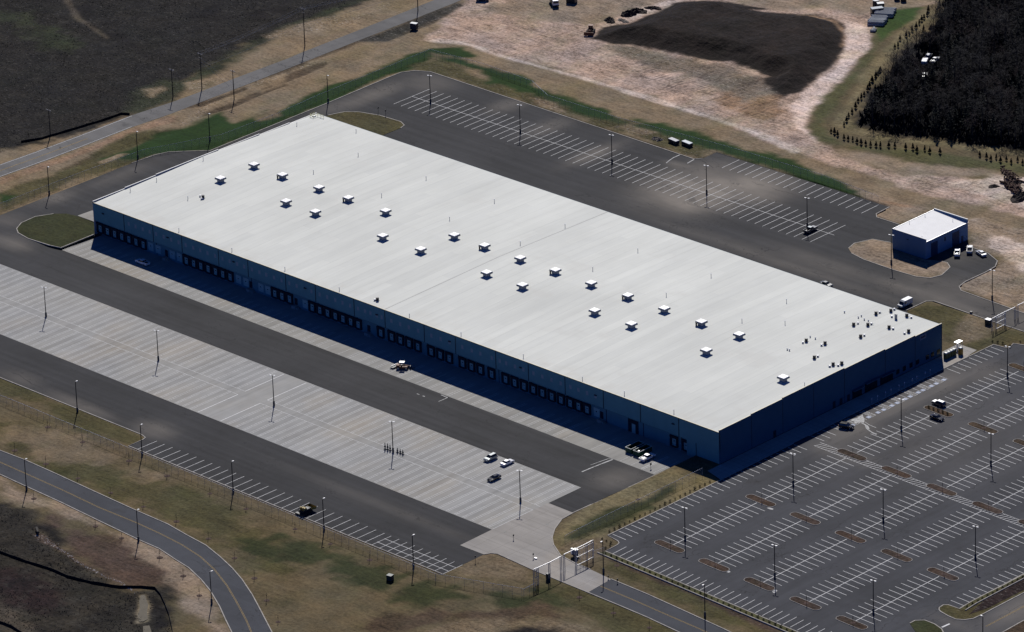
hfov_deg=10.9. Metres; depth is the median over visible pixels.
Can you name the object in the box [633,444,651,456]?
dumpster
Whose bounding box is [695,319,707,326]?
roof vent
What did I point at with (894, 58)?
bare tree
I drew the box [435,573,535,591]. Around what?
chain link fence
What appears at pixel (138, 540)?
light pole
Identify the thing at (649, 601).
entrance road
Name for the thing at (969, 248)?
pickup truck
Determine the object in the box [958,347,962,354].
portable toilet
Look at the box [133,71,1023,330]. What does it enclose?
service road
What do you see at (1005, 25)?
bare tree
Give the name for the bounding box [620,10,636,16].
soil pile
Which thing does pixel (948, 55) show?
pine tree
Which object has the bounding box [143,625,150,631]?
muddy pond
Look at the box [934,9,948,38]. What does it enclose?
bare tree
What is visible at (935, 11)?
bare tree
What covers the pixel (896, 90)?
pine tree
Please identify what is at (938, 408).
kerb
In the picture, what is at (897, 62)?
bare tree
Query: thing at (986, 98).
bare tree
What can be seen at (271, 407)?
yard marking
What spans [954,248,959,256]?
pickup truck
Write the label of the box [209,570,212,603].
light pole
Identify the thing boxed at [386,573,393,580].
transformer box
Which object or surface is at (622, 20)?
soil pile
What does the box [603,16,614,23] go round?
soil pile
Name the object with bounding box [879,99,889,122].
bare tree
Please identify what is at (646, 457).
pickup truck
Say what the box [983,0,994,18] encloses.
pine tree
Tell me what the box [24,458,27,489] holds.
light pole
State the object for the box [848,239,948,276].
soil island
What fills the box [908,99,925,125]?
bare tree
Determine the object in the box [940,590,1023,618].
verge island
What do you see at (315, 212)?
roof vent
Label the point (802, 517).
planting island
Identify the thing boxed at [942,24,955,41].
bare tree
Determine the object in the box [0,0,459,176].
road
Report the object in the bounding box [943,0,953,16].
pine tree
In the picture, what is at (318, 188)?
roof vent
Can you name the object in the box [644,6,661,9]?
soil pile
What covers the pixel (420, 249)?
roof vent
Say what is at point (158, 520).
kerb
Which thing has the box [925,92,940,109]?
bare tree
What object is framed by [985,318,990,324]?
generator
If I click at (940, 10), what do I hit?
pine tree
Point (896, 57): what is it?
bare tree
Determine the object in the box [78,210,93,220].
pad
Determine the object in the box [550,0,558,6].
dump truck
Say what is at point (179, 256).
dock door
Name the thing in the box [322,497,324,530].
light pole
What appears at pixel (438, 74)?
kerb
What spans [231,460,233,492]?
light pole
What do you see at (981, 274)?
kerb
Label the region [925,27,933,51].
bare tree
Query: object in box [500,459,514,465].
parked car
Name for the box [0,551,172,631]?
silt fence
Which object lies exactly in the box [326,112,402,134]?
dry island
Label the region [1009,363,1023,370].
planting island
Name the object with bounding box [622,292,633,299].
roof vent
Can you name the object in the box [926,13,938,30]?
bare tree
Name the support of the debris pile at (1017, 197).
on the ground at (780, 84)
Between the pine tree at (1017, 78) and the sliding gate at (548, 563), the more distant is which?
the pine tree at (1017, 78)
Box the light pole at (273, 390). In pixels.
[269,375,274,405]
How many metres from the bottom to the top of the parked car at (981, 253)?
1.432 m
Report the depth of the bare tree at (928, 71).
1932.88 m
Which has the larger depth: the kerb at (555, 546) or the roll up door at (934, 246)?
the roll up door at (934, 246)
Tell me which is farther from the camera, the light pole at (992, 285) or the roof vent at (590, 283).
the light pole at (992, 285)
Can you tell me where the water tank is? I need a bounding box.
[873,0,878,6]
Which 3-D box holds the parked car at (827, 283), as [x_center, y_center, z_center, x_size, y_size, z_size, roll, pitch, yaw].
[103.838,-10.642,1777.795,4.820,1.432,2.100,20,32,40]
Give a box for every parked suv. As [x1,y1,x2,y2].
[483,452,497,461]
[838,421,853,429]
[931,399,945,406]
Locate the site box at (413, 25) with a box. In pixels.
[410,22,417,29]
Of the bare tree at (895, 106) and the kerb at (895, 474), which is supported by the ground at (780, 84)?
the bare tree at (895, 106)
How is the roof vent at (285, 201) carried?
on the warehouse
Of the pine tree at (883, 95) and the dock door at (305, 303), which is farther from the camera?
the pine tree at (883, 95)
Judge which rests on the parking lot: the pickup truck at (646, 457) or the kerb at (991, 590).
the kerb at (991, 590)
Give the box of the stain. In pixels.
[851,414,863,423]
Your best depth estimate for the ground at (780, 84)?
1901.81 m
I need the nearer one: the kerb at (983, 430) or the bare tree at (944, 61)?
the kerb at (983, 430)
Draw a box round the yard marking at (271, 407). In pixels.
[0,267,573,525]
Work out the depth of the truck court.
1696.95 m
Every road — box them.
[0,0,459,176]
[0,451,270,631]
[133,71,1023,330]
[590,580,727,631]
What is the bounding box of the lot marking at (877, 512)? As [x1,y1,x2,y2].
[613,347,1023,631]
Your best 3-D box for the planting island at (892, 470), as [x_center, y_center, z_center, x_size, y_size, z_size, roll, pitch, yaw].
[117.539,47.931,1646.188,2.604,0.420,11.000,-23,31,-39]
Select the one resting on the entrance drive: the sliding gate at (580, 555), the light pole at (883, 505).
the sliding gate at (580, 555)
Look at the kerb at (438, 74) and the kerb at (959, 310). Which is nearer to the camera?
the kerb at (959, 310)
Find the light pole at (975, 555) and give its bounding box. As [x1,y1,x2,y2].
[973,526,977,558]
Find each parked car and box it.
[487,474,500,481]
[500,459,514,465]
[819,281,832,286]
[929,414,944,420]
[975,250,986,256]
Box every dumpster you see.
[625,441,643,453]
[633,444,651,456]
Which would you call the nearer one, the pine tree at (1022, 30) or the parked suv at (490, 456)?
the parked suv at (490, 456)
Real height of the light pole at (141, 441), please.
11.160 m
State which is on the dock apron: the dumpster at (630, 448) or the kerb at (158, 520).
the dumpster at (630, 448)
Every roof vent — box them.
[215,175,226,182]
[248,162,259,168]
[277,172,287,178]
[280,198,291,205]
[309,209,320,215]
[313,185,324,191]
[342,195,353,201]
[377,233,388,240]
[380,208,391,214]
[415,246,426,253]
[448,232,460,239]
[479,242,490,249]
[481,269,492,276]
[514,255,526,262]
[516,282,528,289]
[549,267,561,274]
[585,280,597,287]
[588,307,600,314]
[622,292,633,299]
[625,321,637,328]
[658,305,670,312]
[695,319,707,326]
[700,347,712,354]
[733,331,745,338]
[777,374,789,381]
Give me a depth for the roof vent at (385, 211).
1815.08 m
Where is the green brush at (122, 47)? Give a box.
[0,0,343,147]
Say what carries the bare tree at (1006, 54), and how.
on the ground at (780, 84)
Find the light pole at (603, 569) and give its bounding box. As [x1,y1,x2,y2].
[600,541,604,572]
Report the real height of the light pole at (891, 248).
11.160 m
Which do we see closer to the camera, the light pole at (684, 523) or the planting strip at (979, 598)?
the planting strip at (979, 598)
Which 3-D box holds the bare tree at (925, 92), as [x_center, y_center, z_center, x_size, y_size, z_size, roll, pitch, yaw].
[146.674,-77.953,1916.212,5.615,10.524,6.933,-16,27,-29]
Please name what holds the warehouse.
on the ground at (780, 84)
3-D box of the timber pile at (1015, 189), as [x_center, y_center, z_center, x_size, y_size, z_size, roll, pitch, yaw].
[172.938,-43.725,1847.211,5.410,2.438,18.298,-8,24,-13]
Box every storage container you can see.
[566,0,576,3]
[870,6,883,13]
[876,2,883,6]
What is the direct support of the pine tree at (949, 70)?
on the ground at (780, 84)
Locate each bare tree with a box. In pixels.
[864,90,880,123]
[876,68,889,88]
[878,75,900,103]
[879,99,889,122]
[881,65,893,90]
[884,49,902,74]
[888,98,905,127]
[891,47,899,69]
[891,57,903,81]
[896,45,912,75]
[896,74,906,100]
[897,25,916,48]
[898,100,908,122]
[901,41,917,64]
[901,92,914,116]
[902,53,915,78]
[904,71,917,92]
[906,27,928,56]
[908,53,924,86]
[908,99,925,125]
[911,89,924,114]
[913,64,926,86]
[915,30,923,50]
[919,83,930,105]
[923,62,934,81]
[925,26,936,47]
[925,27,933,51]
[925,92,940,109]
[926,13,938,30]
[927,0,944,30]
[934,0,952,26]
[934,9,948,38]
[935,29,951,53]
[936,54,947,70]
[939,0,960,30]
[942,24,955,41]
[942,82,959,109]
[942,103,954,123]
[948,45,970,81]
[950,47,961,71]
[951,89,963,116]
[953,95,968,117]
[955,18,967,45]
[964,109,979,135]
[965,53,981,75]
[968,70,982,93]
[970,52,990,88]
[971,45,987,66]
[971,103,990,132]
[973,89,993,108]
[977,71,994,101]
[979,54,997,77]
[986,17,1003,52]
[987,87,996,109]
[988,77,1001,101]
[992,66,1008,84]
[993,52,1002,69]
[993,104,1010,131]
[995,14,1014,43]
[995,110,1008,142]
[997,49,1013,78]
[998,16,1010,42]
[1002,25,1019,48]
[1005,86,1018,109]
[1008,122,1022,142]
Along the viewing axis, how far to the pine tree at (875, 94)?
1916.48 m
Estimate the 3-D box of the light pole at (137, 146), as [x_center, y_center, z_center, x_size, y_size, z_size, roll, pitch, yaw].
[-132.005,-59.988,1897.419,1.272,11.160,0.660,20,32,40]
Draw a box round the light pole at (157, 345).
[154,330,158,360]
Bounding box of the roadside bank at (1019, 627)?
[1004,621,1023,631]
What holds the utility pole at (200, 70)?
on the ground at (780, 84)
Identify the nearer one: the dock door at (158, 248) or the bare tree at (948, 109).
the dock door at (158, 248)
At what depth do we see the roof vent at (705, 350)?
1702.66 m
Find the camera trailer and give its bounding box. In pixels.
[571,548,581,557]
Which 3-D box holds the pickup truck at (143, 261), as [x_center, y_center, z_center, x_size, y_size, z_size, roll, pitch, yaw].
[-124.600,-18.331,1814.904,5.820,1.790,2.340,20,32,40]
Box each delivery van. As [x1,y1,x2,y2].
[897,296,912,307]
[921,58,928,64]
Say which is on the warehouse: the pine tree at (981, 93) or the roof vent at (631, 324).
the roof vent at (631, 324)
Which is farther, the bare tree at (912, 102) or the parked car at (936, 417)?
the bare tree at (912, 102)
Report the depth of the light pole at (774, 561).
1581.49 m
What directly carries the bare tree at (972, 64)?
on the ground at (780, 84)
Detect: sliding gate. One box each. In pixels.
[533,556,561,586]
[563,540,593,570]
[991,307,1015,330]
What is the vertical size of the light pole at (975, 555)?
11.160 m
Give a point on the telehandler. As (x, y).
(399, 366)
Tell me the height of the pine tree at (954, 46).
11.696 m
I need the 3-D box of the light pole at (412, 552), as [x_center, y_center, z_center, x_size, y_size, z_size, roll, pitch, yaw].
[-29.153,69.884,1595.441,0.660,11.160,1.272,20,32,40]
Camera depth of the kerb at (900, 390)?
1700.85 m
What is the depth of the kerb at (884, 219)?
1829.66 m
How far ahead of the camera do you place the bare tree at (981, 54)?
1944.24 m
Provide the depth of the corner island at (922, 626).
1551.25 m
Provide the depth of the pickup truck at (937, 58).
1959.92 m
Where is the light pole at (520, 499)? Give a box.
[516,470,522,501]
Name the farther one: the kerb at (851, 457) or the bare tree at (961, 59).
the bare tree at (961, 59)
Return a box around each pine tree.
[864,92,877,116]
[868,84,880,107]
[877,89,890,114]
[879,76,891,100]
[888,82,904,112]
[917,77,931,101]
[920,24,928,44]
[920,72,933,97]
[926,66,938,91]
[927,103,944,130]
[934,0,946,19]
[938,74,950,98]
[941,57,957,85]
[942,49,955,73]
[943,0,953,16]
[943,34,956,56]
[950,39,960,64]
[952,104,959,123]
[956,14,968,36]
[956,32,964,51]
[958,105,972,132]
[978,89,987,113]
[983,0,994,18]
[983,58,999,83]
[1005,78,1015,97]
[1012,80,1023,104]
[1013,67,1023,91]
[1017,21,1023,45]
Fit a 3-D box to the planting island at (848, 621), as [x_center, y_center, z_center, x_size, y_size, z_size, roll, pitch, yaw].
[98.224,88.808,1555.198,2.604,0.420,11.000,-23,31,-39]
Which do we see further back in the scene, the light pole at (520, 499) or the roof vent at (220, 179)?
the roof vent at (220, 179)
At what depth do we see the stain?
1681.82 m
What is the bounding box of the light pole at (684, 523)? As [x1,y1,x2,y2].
[681,507,686,539]
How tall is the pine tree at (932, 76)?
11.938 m
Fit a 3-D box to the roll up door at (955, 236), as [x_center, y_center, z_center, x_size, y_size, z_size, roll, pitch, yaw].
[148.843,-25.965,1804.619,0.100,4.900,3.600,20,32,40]
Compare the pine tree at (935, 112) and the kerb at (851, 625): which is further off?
the pine tree at (935, 112)
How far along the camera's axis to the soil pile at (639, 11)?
2016.90 m
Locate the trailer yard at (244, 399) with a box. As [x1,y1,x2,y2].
[0,264,580,528]
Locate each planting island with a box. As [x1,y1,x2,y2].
[655,540,683,552]
[699,559,728,570]
[745,578,773,589]
[746,495,774,506]
[791,512,819,524]
[791,597,819,609]
[836,531,864,542]
[837,616,866,628]
[838,449,865,460]
[882,466,910,477]
[882,549,910,561]
[925,406,952,416]
[927,484,955,495]
[928,568,957,579]
[969,422,996,433]
[973,502,1001,513]
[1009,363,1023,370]
[1014,439,1023,445]
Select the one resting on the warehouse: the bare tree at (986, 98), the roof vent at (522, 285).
the roof vent at (522, 285)
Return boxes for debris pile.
[988,184,1000,187]
[1010,191,1023,202]
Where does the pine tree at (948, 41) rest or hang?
on the ground at (780, 84)
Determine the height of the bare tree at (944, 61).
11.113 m
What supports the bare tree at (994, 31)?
on the ground at (780, 84)
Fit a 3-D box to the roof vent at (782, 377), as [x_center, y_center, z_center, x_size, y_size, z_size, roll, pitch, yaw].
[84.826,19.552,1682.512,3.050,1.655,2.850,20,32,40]
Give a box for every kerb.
[0,377,442,574]
[0,450,271,631]
[0,474,231,631]
[16,214,93,247]
[132,70,702,162]
[330,111,404,127]
[484,553,587,592]
[552,512,589,568]
[573,470,664,512]
[588,592,678,631]
[597,552,786,631]
[606,443,797,631]
[611,579,730,631]
[654,540,684,552]
[699,558,728,571]
[744,577,774,590]
[746,494,775,506]
[790,512,820,524]
[791,596,820,609]
[808,345,992,435]
[835,530,865,543]
[836,616,867,629]
[837,449,866,460]
[851,253,950,277]
[876,207,899,224]
[881,466,910,478]
[881,549,911,561]
[906,301,1023,331]
[924,405,953,416]
[926,483,956,495]
[927,567,958,580]
[938,574,1023,619]
[959,248,1023,312]
[960,574,1022,607]
[965,578,1023,609]
[968,422,997,433]
[972,501,1002,513]
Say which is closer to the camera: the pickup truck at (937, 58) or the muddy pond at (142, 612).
the muddy pond at (142, 612)
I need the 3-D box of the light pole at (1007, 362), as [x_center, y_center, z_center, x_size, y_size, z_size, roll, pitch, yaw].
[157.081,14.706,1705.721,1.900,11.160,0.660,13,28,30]
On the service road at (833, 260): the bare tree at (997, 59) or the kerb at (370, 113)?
the kerb at (370, 113)
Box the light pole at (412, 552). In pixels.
[412,534,414,566]
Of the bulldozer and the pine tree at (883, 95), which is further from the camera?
the bulldozer
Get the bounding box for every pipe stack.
[867,18,884,25]
[870,14,887,23]
[874,7,896,17]
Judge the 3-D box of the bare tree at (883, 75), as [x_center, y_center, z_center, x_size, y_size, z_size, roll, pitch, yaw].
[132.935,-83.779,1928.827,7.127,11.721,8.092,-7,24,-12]
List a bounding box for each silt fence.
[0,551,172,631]
[0,621,21,631]
[21,112,129,141]
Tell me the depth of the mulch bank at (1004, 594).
1567.73 m
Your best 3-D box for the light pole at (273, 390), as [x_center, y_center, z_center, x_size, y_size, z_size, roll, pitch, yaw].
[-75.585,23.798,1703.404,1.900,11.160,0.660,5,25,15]
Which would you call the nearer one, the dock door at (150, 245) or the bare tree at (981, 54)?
the dock door at (150, 245)
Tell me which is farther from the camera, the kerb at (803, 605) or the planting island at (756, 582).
the planting island at (756, 582)
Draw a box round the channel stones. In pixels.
[36,533,130,588]
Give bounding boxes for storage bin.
[668,137,679,144]
[681,140,692,146]
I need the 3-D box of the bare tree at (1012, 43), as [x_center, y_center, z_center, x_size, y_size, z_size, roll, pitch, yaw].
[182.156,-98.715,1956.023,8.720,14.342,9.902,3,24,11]
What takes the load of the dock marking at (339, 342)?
on the dock apron
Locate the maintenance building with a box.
[892,208,967,258]
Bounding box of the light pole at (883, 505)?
[881,489,885,521]
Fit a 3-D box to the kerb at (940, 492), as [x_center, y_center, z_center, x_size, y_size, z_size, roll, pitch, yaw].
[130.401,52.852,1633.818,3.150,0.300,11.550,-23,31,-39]
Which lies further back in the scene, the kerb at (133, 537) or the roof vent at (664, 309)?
the roof vent at (664, 309)
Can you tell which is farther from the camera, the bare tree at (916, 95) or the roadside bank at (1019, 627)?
the bare tree at (916, 95)
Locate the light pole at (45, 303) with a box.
[41,287,46,316]
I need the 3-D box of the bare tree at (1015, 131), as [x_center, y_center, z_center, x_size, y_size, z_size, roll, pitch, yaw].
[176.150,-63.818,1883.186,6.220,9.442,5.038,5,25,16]
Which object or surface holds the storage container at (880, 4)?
on the ground at (780, 84)
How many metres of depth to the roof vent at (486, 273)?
1764.83 m
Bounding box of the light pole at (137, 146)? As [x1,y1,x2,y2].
[136,131,138,158]
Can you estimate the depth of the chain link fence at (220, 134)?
1911.30 m
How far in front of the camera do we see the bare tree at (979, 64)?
1930.66 m
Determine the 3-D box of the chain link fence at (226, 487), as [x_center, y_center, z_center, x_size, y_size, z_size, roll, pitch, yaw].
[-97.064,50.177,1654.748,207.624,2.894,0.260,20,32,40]
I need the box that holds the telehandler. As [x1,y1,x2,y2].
[396,361,414,369]
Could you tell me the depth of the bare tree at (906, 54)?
1940.60 m
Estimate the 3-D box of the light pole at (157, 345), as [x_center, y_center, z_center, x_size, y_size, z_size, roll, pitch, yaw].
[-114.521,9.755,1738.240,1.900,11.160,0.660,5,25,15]
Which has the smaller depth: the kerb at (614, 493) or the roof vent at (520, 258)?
the kerb at (614, 493)
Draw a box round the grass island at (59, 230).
[17,214,93,248]
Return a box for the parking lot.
[607,344,1023,631]
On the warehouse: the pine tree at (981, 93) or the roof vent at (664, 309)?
the roof vent at (664, 309)
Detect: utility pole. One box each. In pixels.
[197,53,201,88]
[301,8,305,45]
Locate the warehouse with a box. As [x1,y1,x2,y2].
[92,113,941,463]
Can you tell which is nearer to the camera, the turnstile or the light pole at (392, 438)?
the light pole at (392, 438)
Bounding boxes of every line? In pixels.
[1,117,129,175]
[1,138,1022,631]
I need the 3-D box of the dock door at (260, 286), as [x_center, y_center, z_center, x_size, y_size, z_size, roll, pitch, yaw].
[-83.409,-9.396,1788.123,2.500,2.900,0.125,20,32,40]
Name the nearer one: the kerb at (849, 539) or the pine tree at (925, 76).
the kerb at (849, 539)
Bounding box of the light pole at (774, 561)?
[771,544,776,577]
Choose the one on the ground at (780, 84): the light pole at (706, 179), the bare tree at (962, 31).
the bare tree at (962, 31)
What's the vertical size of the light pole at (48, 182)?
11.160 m
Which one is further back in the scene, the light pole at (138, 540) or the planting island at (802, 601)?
the light pole at (138, 540)
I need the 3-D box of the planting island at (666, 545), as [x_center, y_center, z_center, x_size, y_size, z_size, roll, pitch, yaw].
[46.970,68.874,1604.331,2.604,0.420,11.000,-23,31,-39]
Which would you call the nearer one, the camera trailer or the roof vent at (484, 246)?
the camera trailer
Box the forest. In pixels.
[858,0,1023,148]
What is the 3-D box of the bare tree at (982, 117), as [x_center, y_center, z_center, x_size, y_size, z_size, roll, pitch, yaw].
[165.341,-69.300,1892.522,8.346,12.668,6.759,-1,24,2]
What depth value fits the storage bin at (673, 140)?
1896.40 m
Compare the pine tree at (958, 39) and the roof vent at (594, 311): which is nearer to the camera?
the roof vent at (594, 311)
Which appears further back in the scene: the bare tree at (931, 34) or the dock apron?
the bare tree at (931, 34)
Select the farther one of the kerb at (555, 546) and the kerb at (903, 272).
the kerb at (903, 272)
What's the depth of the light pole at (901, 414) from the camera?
1671.84 m
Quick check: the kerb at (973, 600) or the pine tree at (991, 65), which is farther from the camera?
the pine tree at (991, 65)
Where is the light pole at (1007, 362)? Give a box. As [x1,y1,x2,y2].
[1005,346,1009,376]
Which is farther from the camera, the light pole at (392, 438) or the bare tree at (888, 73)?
the bare tree at (888, 73)
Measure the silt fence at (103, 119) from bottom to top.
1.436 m
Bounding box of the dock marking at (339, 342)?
[63,240,678,471]
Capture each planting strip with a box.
[599,551,795,631]
[961,575,1023,609]
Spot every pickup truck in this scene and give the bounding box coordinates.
[135,258,149,265]
[639,453,655,461]
[803,225,817,233]
[930,56,939,62]
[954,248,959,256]
[966,245,972,252]
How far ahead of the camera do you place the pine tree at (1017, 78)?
1925.06 m
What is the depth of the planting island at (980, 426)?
1673.43 m
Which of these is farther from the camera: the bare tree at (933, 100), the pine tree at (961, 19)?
the pine tree at (961, 19)
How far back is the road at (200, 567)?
1622.53 m
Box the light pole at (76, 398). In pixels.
[75,380,77,411]
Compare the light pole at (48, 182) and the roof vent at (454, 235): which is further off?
the light pole at (48, 182)
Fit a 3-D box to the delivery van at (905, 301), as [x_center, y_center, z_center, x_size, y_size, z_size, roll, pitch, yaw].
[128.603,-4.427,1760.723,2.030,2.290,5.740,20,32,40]
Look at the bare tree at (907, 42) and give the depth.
1957.45 m
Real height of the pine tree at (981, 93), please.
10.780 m
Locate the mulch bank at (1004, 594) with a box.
[970,577,1023,613]
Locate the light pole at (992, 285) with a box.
[990,269,994,299]
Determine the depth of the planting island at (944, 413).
1685.24 m
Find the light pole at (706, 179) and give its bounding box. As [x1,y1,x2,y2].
[703,165,707,193]
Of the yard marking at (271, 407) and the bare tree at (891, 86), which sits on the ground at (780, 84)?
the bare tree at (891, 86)
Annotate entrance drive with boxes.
[461,503,609,591]
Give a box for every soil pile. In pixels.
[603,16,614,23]
[618,18,628,22]
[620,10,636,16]
[631,8,646,13]
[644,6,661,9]
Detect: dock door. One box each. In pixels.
[148,242,153,251]
[155,245,160,253]
[170,250,174,259]
[177,253,181,261]
[236,275,240,283]
[243,277,248,286]
[258,283,263,292]
[265,285,270,294]
[302,299,307,308]
[594,407,599,417]
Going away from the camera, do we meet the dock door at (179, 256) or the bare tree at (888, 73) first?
the dock door at (179, 256)
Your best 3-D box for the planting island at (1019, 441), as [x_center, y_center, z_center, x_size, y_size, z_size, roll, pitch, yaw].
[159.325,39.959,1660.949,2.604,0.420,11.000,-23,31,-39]
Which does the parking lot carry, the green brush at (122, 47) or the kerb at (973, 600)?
the kerb at (973, 600)
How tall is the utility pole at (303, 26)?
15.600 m
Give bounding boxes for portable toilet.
[943,352,948,359]
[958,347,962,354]
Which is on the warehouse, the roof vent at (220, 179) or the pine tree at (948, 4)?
the roof vent at (220, 179)
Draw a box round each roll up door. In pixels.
[931,240,937,256]
[952,231,958,246]
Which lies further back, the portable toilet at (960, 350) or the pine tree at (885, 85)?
the pine tree at (885, 85)
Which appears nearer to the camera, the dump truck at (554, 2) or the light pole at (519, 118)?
the light pole at (519, 118)
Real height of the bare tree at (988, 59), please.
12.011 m
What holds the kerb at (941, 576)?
on the parking lot
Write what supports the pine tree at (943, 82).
on the ground at (780, 84)
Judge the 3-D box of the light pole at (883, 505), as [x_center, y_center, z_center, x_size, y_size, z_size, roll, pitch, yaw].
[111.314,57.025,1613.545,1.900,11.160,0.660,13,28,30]
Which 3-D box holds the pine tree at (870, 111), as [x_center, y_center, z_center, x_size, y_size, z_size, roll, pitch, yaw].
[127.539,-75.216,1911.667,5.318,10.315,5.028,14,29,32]
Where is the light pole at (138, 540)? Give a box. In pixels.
[136,509,139,541]
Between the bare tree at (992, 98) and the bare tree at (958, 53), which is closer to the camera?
the bare tree at (992, 98)
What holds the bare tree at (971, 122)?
on the ground at (780, 84)
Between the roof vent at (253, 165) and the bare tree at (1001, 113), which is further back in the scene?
the bare tree at (1001, 113)
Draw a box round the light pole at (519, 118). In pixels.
[517,104,521,132]
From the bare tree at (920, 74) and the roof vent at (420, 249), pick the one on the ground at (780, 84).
the bare tree at (920, 74)
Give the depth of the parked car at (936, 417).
1679.38 m
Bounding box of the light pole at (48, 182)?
[47,166,49,194]
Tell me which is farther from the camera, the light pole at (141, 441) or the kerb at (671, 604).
the light pole at (141, 441)
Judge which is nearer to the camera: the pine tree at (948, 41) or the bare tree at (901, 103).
the bare tree at (901, 103)
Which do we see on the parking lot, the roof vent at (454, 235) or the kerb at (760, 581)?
the kerb at (760, 581)
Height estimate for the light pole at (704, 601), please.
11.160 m
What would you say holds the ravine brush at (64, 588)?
on the ground at (780, 84)
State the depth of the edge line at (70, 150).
1912.73 m
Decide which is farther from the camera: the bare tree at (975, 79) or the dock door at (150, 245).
the bare tree at (975, 79)
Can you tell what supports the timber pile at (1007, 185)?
on the ground at (780, 84)
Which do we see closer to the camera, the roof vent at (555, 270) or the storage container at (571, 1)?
the roof vent at (555, 270)
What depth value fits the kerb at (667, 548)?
1604.20 m
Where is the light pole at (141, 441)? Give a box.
[140,424,142,455]
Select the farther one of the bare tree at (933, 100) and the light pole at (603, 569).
the bare tree at (933, 100)
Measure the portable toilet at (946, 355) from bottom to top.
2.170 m
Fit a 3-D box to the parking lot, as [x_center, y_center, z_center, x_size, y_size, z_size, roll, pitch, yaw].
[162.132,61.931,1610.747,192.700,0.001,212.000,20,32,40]
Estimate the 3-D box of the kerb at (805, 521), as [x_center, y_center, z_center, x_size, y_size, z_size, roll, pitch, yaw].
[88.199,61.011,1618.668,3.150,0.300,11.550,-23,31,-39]
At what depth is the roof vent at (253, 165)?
1856.82 m
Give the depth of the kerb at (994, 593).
1568.69 m
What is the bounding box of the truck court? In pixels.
[0,163,672,573]
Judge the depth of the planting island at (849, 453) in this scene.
1658.45 m
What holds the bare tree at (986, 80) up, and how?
on the ground at (780, 84)
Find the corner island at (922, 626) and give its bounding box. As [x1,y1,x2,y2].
[910,620,941,631]
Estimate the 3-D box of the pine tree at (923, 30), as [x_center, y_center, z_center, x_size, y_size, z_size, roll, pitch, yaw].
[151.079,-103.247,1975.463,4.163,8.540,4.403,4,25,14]
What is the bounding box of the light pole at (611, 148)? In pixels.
[609,134,613,162]
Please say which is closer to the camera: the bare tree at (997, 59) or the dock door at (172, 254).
the dock door at (172, 254)
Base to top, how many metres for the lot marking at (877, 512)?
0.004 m
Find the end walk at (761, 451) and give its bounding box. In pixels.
[708,351,969,478]
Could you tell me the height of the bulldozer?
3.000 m
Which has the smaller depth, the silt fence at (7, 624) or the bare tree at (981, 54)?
the silt fence at (7, 624)
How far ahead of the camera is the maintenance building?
1802.10 m
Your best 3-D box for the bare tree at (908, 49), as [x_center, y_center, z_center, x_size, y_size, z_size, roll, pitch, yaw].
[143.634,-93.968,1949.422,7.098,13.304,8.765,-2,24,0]
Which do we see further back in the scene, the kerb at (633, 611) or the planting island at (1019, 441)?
the planting island at (1019, 441)
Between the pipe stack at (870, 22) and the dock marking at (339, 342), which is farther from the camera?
the pipe stack at (870, 22)
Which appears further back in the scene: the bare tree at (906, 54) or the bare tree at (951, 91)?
the bare tree at (906, 54)
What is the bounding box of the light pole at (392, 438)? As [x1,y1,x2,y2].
[389,421,394,452]
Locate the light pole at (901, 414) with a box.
[898,398,903,429]
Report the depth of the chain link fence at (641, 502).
1628.47 m
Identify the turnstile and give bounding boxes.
[954,340,962,349]
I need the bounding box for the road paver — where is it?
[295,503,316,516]
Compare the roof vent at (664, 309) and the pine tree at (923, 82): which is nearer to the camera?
the roof vent at (664, 309)
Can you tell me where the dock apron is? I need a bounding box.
[63,235,690,474]
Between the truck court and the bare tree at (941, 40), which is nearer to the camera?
the truck court
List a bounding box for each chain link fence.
[1,395,435,579]
[4,50,426,201]
[431,49,876,195]
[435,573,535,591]
[568,469,702,533]
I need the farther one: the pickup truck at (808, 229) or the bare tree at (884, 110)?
the bare tree at (884, 110)
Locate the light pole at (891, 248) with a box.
[888,234,893,263]
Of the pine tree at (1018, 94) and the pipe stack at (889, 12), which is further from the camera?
the pipe stack at (889, 12)
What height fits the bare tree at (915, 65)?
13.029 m
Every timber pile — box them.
[999,180,1010,189]
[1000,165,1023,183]
[1007,180,1022,193]
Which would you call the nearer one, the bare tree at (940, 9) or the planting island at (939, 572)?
the planting island at (939, 572)
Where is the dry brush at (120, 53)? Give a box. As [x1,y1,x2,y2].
[0,0,347,148]
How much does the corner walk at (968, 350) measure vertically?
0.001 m
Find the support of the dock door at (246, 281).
in the warehouse
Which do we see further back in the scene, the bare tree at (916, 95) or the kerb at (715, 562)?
the bare tree at (916, 95)
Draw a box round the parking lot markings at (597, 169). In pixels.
[143,89,864,570]
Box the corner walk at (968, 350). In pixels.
[942,344,975,354]
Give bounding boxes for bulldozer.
[584,24,594,35]
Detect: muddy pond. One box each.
[138,595,147,621]
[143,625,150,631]
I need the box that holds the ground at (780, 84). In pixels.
[0,0,1023,631]
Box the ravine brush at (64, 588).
[0,508,171,631]
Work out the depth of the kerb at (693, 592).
1575.42 m
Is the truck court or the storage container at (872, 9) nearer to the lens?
the truck court
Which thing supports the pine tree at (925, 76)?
on the ground at (780, 84)
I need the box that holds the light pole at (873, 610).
[871,580,875,612]
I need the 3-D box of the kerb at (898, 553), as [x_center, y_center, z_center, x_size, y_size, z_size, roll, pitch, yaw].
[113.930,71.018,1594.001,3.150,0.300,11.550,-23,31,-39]
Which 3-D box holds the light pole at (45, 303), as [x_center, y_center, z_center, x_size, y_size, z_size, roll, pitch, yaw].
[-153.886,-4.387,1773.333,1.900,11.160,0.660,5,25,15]
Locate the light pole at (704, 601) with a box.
[702,584,705,616]
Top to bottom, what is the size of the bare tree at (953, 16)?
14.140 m
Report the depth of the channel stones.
1607.79 m

